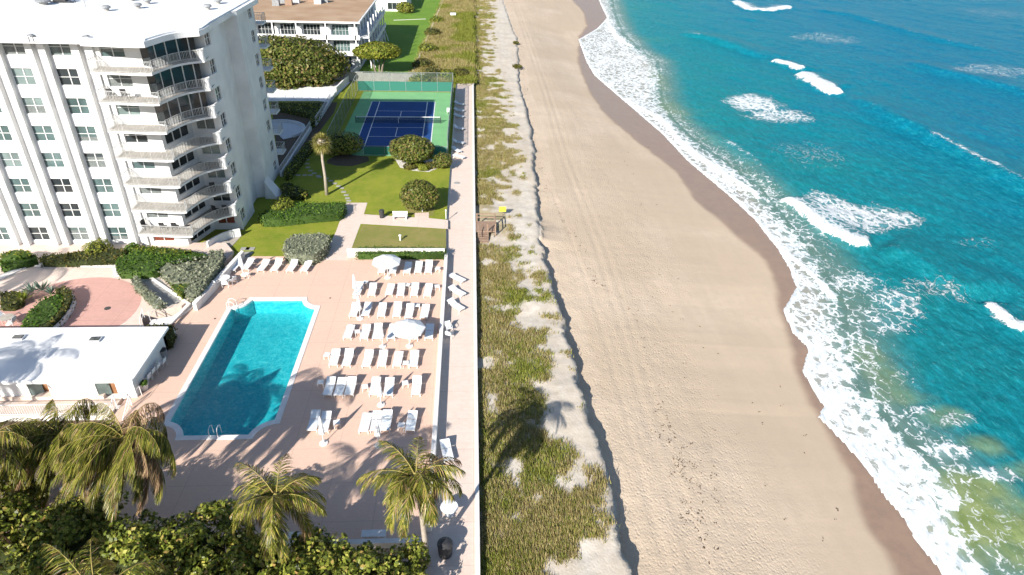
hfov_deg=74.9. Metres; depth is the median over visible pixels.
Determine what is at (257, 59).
window
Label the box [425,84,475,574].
sea walk
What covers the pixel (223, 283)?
patio chair
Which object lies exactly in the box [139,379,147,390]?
plant pot
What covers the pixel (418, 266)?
sun lounger
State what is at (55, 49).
window
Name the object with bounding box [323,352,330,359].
side table
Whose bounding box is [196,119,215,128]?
window
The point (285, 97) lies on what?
railing
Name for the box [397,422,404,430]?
side table
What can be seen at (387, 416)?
sun lounger
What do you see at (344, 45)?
window
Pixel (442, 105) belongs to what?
tennis court
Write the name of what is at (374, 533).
bench
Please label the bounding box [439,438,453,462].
sun lounger
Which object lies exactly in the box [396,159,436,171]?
shell bed
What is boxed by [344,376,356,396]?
sun lounger
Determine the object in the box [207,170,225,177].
window
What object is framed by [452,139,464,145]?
sun lounger
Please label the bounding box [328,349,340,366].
sun lounger
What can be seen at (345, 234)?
path
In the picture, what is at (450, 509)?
round table
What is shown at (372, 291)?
sun lounger
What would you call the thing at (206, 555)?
sea grape tree
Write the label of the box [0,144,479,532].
ground
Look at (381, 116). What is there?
tennis net
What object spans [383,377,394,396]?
sun lounger
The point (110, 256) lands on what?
hedge
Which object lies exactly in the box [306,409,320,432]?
sun lounger
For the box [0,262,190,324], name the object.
plaza border
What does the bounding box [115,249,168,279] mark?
hedge
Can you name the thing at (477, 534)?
seawall
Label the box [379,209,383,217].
litter bin
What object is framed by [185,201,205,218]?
sliding door
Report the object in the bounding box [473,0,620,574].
dune grass
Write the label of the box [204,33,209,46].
window
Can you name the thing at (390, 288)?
sun lounger
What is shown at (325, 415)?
sun lounger
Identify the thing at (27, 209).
window
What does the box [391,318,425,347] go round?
open umbrella
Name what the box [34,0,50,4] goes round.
roof vent
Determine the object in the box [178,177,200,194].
sliding door
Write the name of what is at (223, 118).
window
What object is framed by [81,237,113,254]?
bush
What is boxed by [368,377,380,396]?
sun lounger
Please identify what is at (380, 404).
closed umbrella
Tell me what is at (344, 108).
court fence
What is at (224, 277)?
round table
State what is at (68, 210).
window
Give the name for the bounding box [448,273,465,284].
sun lounger
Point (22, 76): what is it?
window
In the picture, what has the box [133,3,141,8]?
roof vent
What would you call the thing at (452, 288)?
sun lounger
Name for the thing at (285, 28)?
window
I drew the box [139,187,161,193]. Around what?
window
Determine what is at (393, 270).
sun lounger
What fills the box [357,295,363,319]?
closed umbrella
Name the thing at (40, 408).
railing
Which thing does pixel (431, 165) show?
plant
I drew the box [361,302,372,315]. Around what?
sun lounger
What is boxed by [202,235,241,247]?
patio
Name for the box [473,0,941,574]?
beach
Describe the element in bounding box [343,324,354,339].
sun lounger
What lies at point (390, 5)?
window
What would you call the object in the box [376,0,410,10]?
house
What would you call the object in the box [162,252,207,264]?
hedge
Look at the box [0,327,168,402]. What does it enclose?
pool house
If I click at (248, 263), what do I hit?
sun lounger
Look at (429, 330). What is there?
sun lounger
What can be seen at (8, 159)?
window
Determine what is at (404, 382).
side table
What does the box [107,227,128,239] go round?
window
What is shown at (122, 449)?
coconut palm
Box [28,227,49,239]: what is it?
window
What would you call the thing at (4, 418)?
walkway edge
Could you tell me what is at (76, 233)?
window
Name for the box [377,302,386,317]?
sun lounger
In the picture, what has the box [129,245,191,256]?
hedge
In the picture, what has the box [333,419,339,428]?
side table
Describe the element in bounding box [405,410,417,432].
sun lounger
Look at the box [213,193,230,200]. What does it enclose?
window
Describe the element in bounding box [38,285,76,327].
hedge
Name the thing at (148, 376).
patio chair
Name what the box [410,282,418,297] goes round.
sun lounger
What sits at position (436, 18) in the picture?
dune shrub
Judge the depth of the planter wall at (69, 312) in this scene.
58.11 m
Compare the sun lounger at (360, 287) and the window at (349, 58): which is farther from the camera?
the window at (349, 58)
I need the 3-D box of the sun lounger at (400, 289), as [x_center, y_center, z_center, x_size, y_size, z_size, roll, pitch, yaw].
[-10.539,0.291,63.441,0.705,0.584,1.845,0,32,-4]
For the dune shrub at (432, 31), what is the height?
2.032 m
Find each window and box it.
[0,126,12,140]
[0,153,22,166]
[0,227,10,239]
[1,43,25,54]
[8,178,31,191]
[10,68,36,84]
[18,203,41,216]
[21,98,46,113]
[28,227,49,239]
[31,126,55,140]
[41,153,64,166]
[48,44,71,55]
[50,179,73,192]
[56,69,80,85]
[58,203,81,216]
[65,98,89,113]
[67,227,89,239]
[74,126,98,141]
[83,153,106,167]
[91,179,113,192]
[99,47,124,56]
[99,204,121,216]
[107,75,132,86]
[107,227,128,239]
[116,105,140,114]
[124,134,147,142]
[132,161,154,168]
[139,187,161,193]
[146,212,168,217]
[154,237,174,240]
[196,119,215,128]
[202,145,220,153]
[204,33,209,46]
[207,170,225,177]
[210,59,215,74]
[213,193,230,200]
[215,86,220,100]
[218,216,234,222]
[221,112,226,126]
[226,138,231,151]
[231,162,235,175]
[236,185,240,197]
[240,208,244,220]
[251,30,255,42]
[255,53,258,65]
[258,23,274,33]
[259,76,262,87]
[263,99,266,110]
[280,24,297,33]
[303,24,320,34]
[332,25,348,34]
[333,41,349,50]
[342,57,351,66]
[388,3,399,8]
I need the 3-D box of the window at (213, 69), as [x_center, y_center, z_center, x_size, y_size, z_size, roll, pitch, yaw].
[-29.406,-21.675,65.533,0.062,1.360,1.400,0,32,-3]
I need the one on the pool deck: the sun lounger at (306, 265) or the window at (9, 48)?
the sun lounger at (306, 265)
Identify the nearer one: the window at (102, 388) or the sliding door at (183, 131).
the window at (102, 388)
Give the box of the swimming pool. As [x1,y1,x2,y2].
[163,297,319,439]
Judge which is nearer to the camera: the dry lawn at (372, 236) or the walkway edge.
the walkway edge
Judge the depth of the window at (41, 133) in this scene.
63.44 m
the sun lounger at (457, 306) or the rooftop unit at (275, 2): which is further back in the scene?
the rooftop unit at (275, 2)
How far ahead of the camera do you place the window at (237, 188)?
72.77 m
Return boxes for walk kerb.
[446,84,456,233]
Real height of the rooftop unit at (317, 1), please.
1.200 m
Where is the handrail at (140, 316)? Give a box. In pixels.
[139,308,144,326]
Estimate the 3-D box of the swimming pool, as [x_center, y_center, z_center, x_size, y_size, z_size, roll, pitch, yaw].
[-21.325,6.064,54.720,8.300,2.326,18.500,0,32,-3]
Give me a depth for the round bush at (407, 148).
89.30 m
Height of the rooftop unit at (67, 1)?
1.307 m
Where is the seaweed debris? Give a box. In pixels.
[521,42,838,564]
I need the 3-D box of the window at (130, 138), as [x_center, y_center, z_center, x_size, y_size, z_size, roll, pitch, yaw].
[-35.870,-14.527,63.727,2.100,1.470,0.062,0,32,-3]
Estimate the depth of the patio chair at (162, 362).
53.00 m
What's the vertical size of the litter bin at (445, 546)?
1.120 m
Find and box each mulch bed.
[327,154,368,165]
[405,207,434,215]
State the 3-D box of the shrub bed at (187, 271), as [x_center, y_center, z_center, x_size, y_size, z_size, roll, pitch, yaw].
[-31.664,-1.474,64.149,5.465,1.370,5.137,-8,33,-16]
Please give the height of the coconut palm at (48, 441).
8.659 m
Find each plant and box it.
[140,379,147,386]
[403,163,416,169]
[413,161,425,167]
[418,164,429,170]
[425,161,438,168]
[512,64,521,68]
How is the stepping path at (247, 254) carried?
on the lawn at (375, 183)
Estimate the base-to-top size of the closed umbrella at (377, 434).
2.500 m
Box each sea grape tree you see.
[0,460,41,538]
[0,488,160,574]
[0,491,92,574]
[65,511,200,574]
[143,497,255,574]
[210,530,318,574]
[258,34,350,89]
[286,523,350,574]
[333,540,404,574]
[352,41,401,72]
[371,534,430,574]
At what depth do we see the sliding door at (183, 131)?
65.95 m
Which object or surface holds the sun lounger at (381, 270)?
on the pool deck
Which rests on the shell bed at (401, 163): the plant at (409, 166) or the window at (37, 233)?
the plant at (409, 166)
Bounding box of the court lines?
[358,101,435,146]
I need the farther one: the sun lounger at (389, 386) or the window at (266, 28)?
the window at (266, 28)
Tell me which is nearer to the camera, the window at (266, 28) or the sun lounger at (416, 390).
the sun lounger at (416, 390)
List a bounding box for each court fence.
[327,75,357,135]
[356,71,451,91]
[363,146,446,154]
[447,75,452,151]
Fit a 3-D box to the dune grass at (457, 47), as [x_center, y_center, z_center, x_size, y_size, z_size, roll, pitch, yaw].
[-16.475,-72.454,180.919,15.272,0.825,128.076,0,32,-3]
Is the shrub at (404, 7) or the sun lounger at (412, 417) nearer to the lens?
the sun lounger at (412, 417)
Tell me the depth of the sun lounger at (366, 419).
48.03 m
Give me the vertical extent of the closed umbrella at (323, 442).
2.500 m
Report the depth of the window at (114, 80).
61.07 m
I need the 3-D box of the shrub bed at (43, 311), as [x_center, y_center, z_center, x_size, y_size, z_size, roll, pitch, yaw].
[-40.495,2.086,58.114,2.858,1.093,5.822,0,32,-3]
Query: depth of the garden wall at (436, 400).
53.41 m
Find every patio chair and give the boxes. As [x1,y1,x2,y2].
[6,315,17,326]
[145,371,151,383]
[151,362,161,373]
[156,356,167,367]
[221,280,228,288]
[228,276,236,284]
[445,320,452,330]
[445,330,453,338]
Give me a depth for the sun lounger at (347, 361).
54.39 m
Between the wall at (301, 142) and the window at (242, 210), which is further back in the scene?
the wall at (301, 142)
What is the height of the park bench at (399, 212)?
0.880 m
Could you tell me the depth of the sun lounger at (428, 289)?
63.59 m
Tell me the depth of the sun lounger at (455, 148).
96.92 m
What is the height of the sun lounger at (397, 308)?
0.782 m
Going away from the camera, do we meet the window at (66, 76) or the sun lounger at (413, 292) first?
the window at (66, 76)
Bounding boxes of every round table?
[0,313,13,325]
[218,274,229,284]
[440,500,457,517]
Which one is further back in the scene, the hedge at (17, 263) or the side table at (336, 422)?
the hedge at (17, 263)
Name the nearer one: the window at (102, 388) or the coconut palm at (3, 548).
the coconut palm at (3, 548)
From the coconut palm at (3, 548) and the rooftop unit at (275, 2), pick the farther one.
the rooftop unit at (275, 2)
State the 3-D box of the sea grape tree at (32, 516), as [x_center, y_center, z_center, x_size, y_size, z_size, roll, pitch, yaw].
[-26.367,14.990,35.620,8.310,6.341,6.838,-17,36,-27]
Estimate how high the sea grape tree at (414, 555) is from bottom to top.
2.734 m
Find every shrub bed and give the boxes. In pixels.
[0,290,25,310]
[20,291,63,327]
[156,255,208,285]
[169,283,188,299]
[280,180,309,199]
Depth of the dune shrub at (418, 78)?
126.51 m
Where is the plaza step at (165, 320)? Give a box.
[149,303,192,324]
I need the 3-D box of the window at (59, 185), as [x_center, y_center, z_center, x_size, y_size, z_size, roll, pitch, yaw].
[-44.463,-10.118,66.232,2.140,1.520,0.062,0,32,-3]
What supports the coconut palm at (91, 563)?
on the pool deck
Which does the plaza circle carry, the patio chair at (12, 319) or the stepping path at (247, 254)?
the patio chair at (12, 319)
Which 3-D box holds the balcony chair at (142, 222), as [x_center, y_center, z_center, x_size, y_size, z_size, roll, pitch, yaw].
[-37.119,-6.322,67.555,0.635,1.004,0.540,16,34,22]
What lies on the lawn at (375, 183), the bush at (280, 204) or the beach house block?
the bush at (280, 204)
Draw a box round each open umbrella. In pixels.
[372,254,400,278]
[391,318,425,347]
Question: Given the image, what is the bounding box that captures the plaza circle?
[0,277,140,327]
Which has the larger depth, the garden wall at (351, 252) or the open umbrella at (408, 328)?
the garden wall at (351, 252)
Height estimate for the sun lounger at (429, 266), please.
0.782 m
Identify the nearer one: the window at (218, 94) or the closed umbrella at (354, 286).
the closed umbrella at (354, 286)
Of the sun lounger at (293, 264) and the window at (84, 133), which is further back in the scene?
the sun lounger at (293, 264)
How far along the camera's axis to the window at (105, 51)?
59.73 m
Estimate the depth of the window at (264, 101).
82.10 m
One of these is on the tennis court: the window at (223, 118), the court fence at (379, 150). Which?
the court fence at (379, 150)
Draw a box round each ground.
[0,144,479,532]
[335,7,473,84]
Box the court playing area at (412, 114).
[358,101,434,148]
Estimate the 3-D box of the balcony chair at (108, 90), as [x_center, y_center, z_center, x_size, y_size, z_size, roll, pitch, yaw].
[-36.296,-17.574,60.525,0.540,1.004,0.635,0,32,-3]
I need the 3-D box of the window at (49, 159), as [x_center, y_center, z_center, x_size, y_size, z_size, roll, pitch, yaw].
[-44.391,-12.379,64.838,2.140,1.520,0.062,0,32,-3]
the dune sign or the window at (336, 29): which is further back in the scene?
the window at (336, 29)
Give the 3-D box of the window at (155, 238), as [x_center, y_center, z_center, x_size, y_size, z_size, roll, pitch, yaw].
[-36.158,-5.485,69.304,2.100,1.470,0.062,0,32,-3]
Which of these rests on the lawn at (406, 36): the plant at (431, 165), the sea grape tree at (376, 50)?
the sea grape tree at (376, 50)
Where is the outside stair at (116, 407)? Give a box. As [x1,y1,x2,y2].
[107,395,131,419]
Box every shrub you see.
[396,1,414,12]
[409,73,429,81]
[412,57,432,67]
[418,43,436,50]
[420,65,443,77]
[424,27,440,35]
[429,15,443,22]
[438,68,457,77]
[453,67,469,75]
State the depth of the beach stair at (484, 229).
76.08 m
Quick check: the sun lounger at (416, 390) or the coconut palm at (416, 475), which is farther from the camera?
the sun lounger at (416, 390)
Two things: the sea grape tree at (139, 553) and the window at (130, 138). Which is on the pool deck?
the sea grape tree at (139, 553)
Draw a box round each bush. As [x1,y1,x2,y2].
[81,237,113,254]
[124,242,140,253]
[269,196,294,210]
[324,130,364,155]
[388,134,434,162]
[399,179,439,209]
[432,152,452,167]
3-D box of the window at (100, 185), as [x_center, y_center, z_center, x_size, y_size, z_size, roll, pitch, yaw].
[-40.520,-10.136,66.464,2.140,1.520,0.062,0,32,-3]
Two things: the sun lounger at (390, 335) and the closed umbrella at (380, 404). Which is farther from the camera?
the sun lounger at (390, 335)
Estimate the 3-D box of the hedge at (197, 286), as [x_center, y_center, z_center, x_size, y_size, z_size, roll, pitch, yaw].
[-29.198,-1.304,63.973,2.128,1.352,8.909,0,32,-3]
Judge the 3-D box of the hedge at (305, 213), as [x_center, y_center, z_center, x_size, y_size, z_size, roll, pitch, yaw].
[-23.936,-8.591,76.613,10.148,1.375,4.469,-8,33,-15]
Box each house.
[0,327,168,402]
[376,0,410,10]
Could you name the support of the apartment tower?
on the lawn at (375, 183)
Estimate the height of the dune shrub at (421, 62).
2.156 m
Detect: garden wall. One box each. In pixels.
[346,248,444,256]
[426,254,447,531]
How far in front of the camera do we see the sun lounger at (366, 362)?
54.34 m
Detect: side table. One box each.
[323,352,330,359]
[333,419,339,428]
[361,384,367,390]
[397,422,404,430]
[402,380,408,387]
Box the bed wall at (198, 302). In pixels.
[192,250,244,310]
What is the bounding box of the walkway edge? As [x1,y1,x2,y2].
[0,414,110,421]
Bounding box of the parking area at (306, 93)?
[267,82,349,101]
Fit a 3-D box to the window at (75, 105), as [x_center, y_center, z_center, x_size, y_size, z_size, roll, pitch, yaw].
[-40.304,-16.918,62.282,2.140,1.520,0.062,0,32,-3]
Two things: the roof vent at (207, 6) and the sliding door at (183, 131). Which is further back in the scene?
the roof vent at (207, 6)
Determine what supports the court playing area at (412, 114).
on the tennis court
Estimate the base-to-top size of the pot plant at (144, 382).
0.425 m
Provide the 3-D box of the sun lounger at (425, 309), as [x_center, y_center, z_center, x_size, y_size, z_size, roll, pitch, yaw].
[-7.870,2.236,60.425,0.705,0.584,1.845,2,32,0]
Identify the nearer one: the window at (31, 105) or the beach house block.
the window at (31, 105)
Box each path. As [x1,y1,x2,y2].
[240,159,350,256]
[324,203,447,259]
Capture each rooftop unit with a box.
[50,0,75,2]
[272,0,280,5]
[285,0,292,4]
[314,0,321,3]
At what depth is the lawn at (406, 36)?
166.18 m
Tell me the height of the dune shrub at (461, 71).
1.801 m
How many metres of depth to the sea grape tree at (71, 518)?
35.56 m
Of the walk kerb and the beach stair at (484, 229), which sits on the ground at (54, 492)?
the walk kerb
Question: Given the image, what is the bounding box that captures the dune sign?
[499,206,505,215]
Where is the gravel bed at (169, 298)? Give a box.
[143,277,181,306]
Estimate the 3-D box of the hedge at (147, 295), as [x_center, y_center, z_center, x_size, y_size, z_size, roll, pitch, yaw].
[-33.532,0.474,61.208,6.962,0.995,1.264,28,40,36]
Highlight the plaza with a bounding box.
[0,243,233,400]
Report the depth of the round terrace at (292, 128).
103.29 m
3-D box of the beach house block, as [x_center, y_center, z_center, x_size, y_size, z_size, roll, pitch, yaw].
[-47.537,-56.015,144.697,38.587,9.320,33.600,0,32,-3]
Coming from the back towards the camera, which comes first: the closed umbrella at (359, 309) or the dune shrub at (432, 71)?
the dune shrub at (432, 71)
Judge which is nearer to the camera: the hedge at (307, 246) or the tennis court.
the hedge at (307, 246)
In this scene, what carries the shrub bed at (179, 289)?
on the gravel bed at (169, 298)
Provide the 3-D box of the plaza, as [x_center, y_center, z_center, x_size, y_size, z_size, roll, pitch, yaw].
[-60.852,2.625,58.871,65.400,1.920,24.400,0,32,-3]
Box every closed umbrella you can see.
[239,253,246,276]
[319,416,327,445]
[352,274,358,297]
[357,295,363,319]
[374,419,382,448]
[377,379,384,407]
[379,322,385,348]
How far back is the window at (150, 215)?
68.18 m
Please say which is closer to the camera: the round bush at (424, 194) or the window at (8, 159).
the window at (8, 159)
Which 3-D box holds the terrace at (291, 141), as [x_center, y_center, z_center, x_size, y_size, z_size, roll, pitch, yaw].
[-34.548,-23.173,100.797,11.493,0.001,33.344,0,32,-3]
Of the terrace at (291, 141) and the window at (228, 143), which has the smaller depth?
the window at (228, 143)
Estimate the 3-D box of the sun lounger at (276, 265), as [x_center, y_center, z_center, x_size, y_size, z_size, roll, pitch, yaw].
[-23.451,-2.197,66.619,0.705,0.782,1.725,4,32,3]
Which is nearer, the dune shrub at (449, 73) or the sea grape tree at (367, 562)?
the sea grape tree at (367, 562)
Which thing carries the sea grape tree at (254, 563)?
on the pool deck
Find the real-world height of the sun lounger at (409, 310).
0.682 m
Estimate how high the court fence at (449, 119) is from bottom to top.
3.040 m
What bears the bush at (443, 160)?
on the lawn at (375, 183)
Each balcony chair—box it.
[105,89,116,98]
[119,89,130,99]
[140,219,149,229]
[158,223,167,230]
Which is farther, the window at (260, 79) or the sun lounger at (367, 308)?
the window at (260, 79)
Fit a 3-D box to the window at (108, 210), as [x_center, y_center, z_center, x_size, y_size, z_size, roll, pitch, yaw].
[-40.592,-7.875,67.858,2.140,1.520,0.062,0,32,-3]
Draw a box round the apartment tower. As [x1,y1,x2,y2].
[0,0,285,246]
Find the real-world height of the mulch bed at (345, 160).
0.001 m
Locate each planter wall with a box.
[53,292,76,326]
[285,537,421,550]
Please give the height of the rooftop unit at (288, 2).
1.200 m
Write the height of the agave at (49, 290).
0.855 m
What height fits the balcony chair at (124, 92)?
1.004 m
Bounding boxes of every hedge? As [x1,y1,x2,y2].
[0,249,33,261]
[0,254,39,272]
[37,247,127,267]
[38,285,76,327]
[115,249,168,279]
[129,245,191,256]
[130,274,167,309]
[147,323,177,349]
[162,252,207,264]
[184,248,225,302]
[258,201,346,226]
[274,102,323,129]
[282,232,331,264]
[283,139,314,180]
[354,244,446,259]
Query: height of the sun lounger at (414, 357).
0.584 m
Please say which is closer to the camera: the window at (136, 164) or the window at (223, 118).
the window at (136, 164)
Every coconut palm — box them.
[0,398,103,530]
[0,422,41,496]
[0,534,12,556]
[41,402,175,521]
[41,537,168,574]
[229,453,327,564]
[356,436,465,566]
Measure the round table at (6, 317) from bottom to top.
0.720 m
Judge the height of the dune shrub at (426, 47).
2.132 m
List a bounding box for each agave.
[12,289,33,299]
[18,282,41,294]
[34,279,51,293]
[41,286,54,295]
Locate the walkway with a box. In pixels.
[0,398,122,415]
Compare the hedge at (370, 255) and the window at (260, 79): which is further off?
the window at (260, 79)
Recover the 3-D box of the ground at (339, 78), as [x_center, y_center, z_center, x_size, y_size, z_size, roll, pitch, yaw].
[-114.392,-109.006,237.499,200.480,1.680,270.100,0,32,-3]
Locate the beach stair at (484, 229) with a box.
[476,213,495,242]
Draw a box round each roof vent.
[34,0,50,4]
[101,5,110,10]
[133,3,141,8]
[203,4,211,9]
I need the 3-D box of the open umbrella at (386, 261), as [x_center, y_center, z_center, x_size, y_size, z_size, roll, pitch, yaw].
[-12.223,-2.009,65.333,2.624,2.420,2.624,28,40,35]
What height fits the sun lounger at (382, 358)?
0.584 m
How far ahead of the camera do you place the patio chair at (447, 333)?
57.71 m
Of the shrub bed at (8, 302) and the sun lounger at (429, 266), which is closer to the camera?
the shrub bed at (8, 302)
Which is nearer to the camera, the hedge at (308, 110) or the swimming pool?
the swimming pool
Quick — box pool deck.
[50,256,443,573]
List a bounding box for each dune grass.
[407,0,480,83]
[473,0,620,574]
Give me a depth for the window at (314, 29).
130.87 m
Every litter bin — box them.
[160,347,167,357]
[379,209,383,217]
[437,537,452,559]
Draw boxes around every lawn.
[197,80,455,257]
[352,225,445,253]
[358,0,439,72]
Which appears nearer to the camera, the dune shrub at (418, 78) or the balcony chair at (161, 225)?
the balcony chair at (161, 225)
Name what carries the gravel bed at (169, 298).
on the plaza
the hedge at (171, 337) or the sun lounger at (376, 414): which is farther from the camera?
the hedge at (171, 337)
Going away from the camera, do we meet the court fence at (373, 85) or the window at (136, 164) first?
the window at (136, 164)
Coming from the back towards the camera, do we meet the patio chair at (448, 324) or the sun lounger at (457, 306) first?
the sun lounger at (457, 306)
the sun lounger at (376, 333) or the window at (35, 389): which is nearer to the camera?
the window at (35, 389)
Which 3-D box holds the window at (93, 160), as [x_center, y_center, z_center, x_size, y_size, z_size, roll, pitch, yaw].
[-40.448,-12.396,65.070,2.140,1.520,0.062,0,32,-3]
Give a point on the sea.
(860, 162)
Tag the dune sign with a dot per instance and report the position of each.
(502, 209)
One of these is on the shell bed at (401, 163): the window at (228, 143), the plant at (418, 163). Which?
the plant at (418, 163)
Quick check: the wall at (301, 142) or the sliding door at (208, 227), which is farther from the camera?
the wall at (301, 142)
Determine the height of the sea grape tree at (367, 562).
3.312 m
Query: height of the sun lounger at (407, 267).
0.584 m
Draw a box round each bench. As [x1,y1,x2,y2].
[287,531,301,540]
[361,529,385,538]
[392,211,407,219]
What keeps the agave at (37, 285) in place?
on the plaza circle
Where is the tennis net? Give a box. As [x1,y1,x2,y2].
[355,116,440,122]
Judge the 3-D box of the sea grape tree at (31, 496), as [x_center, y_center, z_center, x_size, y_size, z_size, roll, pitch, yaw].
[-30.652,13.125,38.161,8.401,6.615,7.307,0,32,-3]
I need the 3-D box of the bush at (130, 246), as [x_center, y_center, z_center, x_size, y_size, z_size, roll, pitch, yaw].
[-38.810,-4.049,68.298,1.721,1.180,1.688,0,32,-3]
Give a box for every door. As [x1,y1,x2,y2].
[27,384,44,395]
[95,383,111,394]
[165,125,188,144]
[172,151,194,169]
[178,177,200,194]
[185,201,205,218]
[191,224,210,241]
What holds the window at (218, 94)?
in the apartment tower
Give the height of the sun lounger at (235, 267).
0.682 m
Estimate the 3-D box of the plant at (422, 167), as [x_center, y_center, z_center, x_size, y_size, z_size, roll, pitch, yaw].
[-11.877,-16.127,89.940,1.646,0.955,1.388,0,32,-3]
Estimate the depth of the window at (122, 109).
62.47 m
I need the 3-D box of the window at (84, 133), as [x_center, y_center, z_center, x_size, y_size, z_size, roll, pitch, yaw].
[-40.376,-14.657,63.676,2.140,1.520,0.062,0,32,-3]
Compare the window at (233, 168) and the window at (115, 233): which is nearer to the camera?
the window at (115, 233)
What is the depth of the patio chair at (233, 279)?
63.83 m
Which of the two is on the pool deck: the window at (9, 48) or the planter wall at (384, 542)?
the planter wall at (384, 542)
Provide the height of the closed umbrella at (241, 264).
2.500 m
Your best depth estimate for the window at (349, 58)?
134.47 m
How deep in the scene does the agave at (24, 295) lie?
59.63 m
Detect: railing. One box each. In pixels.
[0,403,110,414]
[267,94,318,99]
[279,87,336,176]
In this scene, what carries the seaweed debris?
on the beach
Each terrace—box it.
[271,102,336,174]
[272,119,305,138]
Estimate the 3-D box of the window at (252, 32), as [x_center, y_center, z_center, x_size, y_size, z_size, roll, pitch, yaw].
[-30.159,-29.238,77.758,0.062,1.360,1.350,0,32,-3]
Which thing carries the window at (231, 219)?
in the apartment tower
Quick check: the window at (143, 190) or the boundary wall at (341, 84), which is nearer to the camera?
the window at (143, 190)
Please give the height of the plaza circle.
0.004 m
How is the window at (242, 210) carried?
in the apartment tower
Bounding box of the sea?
[578,0,1023,574]
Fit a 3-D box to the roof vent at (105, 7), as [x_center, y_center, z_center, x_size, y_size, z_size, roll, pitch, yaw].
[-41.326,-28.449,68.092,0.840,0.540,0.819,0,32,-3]
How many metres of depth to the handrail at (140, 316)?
57.57 m
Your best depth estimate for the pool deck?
49.99 m
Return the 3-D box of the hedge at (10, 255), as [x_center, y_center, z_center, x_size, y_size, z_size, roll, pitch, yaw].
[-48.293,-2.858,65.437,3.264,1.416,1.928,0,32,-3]
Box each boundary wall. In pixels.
[334,66,357,92]
[341,71,423,81]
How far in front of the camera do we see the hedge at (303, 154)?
89.90 m
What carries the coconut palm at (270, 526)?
on the pool deck
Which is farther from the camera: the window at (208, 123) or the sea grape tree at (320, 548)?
the window at (208, 123)
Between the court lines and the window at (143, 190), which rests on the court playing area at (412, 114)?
the court lines
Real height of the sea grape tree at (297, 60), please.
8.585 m
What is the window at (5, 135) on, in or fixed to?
in the apartment tower
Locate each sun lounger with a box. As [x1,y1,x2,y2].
[231,258,238,272]
[241,258,254,271]
[256,259,269,271]
[270,258,282,272]
[286,259,298,272]
[300,260,312,272]
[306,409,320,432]
[318,411,331,432]
[322,376,335,396]
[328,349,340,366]
[333,377,346,397]
[341,348,353,367]
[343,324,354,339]
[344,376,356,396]
[349,302,357,318]
[353,281,363,296]
[358,413,372,433]
[359,324,370,340]
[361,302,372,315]
[361,349,373,368]
[367,283,376,294]
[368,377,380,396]
[369,410,382,432]
[372,323,382,340]
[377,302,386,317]
[377,350,387,367]
[378,269,385,274]
[380,409,392,432]
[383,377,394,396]
[385,283,394,296]
[387,324,394,340]
[388,266,397,275]
[392,302,401,315]
[392,351,403,365]
[396,283,404,295]
[403,262,411,274]
[404,303,413,318]
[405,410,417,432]
[409,350,418,368]
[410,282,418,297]
[411,375,421,396]
[414,261,422,273]
[420,304,429,319]
[423,283,432,297]
[424,260,432,273]
[424,323,433,340]
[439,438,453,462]
[447,297,464,312]
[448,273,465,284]
[448,284,465,298]
[451,146,461,153]
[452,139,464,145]
[453,154,465,157]
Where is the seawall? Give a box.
[472,84,479,574]
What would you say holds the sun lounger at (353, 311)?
on the pool deck
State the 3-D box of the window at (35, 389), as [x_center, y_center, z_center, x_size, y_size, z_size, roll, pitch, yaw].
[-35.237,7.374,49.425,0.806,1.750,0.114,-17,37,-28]
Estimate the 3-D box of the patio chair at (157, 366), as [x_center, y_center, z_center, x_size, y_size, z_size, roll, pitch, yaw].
[-27.975,6.284,52.537,0.630,0.884,0.580,2,32,1]
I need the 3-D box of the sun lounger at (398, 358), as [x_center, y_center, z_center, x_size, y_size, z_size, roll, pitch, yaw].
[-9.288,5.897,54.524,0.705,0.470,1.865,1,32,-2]
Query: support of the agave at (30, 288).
on the plaza circle
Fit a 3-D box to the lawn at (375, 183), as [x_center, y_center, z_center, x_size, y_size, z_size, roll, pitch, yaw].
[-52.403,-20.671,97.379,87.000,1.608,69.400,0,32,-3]
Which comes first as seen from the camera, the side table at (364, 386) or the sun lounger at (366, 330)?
the side table at (364, 386)
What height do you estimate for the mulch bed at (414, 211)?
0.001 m
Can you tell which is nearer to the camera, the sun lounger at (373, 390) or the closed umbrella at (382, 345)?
the sun lounger at (373, 390)
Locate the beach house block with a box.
[253,0,388,70]
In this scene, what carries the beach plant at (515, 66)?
on the beach
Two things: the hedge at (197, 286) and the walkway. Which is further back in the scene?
the hedge at (197, 286)
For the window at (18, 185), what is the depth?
65.99 m
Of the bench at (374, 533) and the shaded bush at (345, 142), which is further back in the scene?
the shaded bush at (345, 142)
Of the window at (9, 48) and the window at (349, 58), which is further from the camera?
the window at (349, 58)
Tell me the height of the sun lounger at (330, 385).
0.682 m
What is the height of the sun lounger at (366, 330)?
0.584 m
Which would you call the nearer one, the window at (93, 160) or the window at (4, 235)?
the window at (93, 160)
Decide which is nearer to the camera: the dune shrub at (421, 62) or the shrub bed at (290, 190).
the shrub bed at (290, 190)
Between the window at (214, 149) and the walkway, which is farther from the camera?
the window at (214, 149)
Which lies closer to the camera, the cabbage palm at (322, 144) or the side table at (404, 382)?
the side table at (404, 382)
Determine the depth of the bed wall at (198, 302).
62.82 m
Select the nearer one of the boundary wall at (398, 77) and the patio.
the patio
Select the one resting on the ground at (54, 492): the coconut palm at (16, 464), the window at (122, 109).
the coconut palm at (16, 464)
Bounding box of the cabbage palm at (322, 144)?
[309,132,331,194]
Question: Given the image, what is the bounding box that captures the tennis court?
[334,91,450,155]
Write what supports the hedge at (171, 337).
on the pool deck
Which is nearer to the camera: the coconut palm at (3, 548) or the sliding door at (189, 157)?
the coconut palm at (3, 548)
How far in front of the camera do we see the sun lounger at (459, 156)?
94.61 m

